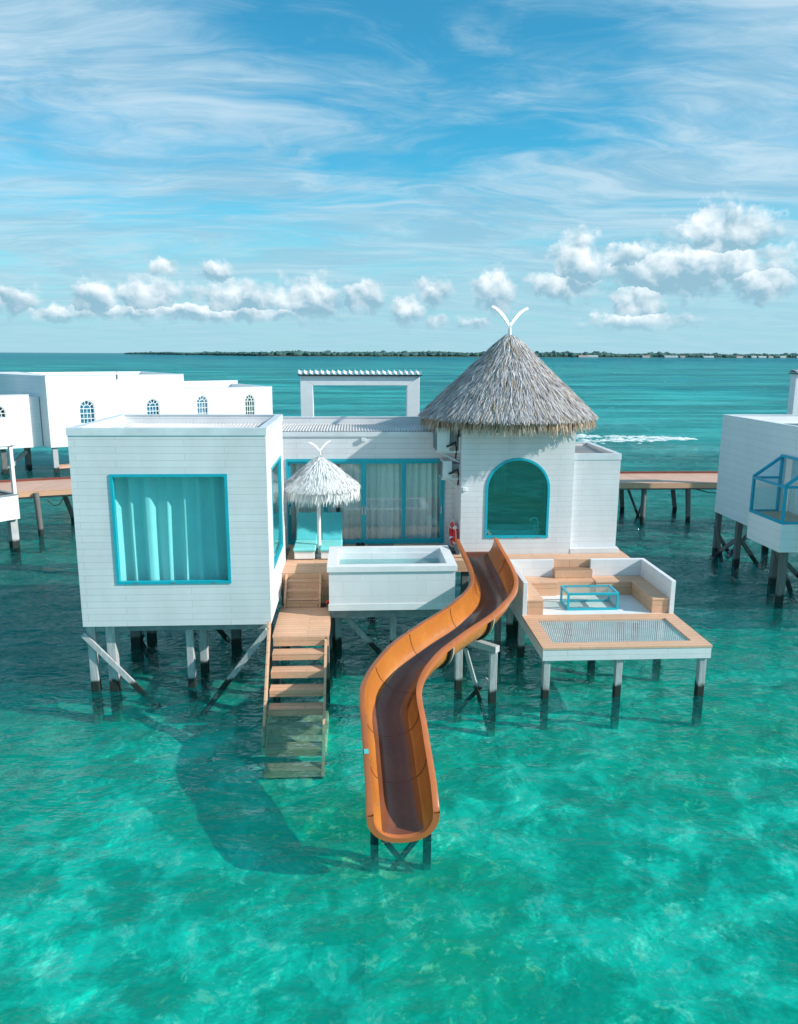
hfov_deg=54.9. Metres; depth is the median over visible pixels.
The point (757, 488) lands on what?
neighbour villa
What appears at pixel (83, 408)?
arched window
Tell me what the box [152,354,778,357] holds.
island ground
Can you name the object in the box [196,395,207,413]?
arched window
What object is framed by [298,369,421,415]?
entrance portal
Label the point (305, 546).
sun lounger
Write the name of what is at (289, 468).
sliding door
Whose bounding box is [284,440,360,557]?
straw parasol
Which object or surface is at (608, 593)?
coffee table
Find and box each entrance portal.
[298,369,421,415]
[787,369,797,413]
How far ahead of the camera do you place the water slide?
13.52 m
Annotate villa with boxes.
[0,370,272,479]
[0,417,21,566]
[66,305,630,723]
[708,414,797,627]
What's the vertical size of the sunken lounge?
3.680 m
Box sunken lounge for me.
[505,558,712,730]
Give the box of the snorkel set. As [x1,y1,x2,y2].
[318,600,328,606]
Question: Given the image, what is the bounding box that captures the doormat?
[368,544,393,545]
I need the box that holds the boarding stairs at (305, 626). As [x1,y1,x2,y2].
[261,604,332,778]
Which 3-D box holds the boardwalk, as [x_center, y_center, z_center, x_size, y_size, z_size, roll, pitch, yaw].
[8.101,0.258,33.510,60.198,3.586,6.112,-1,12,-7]
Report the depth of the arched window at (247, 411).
51.79 m
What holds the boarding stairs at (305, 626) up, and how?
attached to the overwater villa at (187, 523)
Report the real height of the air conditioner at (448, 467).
0.752 m
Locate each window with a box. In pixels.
[79,400,94,423]
[109,474,231,584]
[146,399,159,413]
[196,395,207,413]
[245,394,254,413]
[271,455,282,568]
[484,458,549,537]
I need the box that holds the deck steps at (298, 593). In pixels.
[284,574,321,607]
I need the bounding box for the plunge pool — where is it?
[327,545,457,678]
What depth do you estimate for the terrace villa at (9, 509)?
27.53 m
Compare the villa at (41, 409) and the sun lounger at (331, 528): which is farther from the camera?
the villa at (41, 409)
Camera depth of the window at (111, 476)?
15.34 m
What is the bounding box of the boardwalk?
[0,471,717,552]
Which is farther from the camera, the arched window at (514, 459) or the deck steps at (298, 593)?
the arched window at (514, 459)
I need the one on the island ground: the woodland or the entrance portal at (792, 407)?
the woodland
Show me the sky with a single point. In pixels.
(186, 176)
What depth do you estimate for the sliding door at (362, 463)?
20.82 m
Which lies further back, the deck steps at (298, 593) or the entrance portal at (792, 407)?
the entrance portal at (792, 407)
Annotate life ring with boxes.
[449,520,457,546]
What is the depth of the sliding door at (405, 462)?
20.98 m
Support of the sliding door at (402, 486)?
in the overwater villa at (187, 523)
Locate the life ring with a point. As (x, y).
(452, 528)
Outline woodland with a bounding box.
[124,350,797,357]
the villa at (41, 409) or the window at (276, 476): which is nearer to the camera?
the window at (276, 476)
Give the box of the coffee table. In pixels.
[560,585,618,610]
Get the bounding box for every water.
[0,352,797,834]
[0,352,797,1023]
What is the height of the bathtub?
0.826 m
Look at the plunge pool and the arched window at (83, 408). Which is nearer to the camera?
the plunge pool
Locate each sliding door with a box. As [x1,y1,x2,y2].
[288,462,325,541]
[326,462,363,541]
[364,461,403,541]
[404,461,442,540]
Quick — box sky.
[0,0,797,354]
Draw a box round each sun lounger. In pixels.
[293,512,316,559]
[320,512,342,559]
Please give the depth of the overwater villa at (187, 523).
18.41 m
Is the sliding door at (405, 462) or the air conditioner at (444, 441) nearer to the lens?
the air conditioner at (444, 441)
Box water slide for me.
[359,538,517,872]
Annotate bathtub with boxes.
[487,517,540,534]
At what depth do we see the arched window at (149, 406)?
48.19 m
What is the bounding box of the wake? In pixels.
[576,434,697,443]
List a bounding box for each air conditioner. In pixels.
[433,425,460,462]
[438,458,459,488]
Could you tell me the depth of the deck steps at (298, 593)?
17.94 m
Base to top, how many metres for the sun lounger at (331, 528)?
0.952 m
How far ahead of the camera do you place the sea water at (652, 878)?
13.08 m

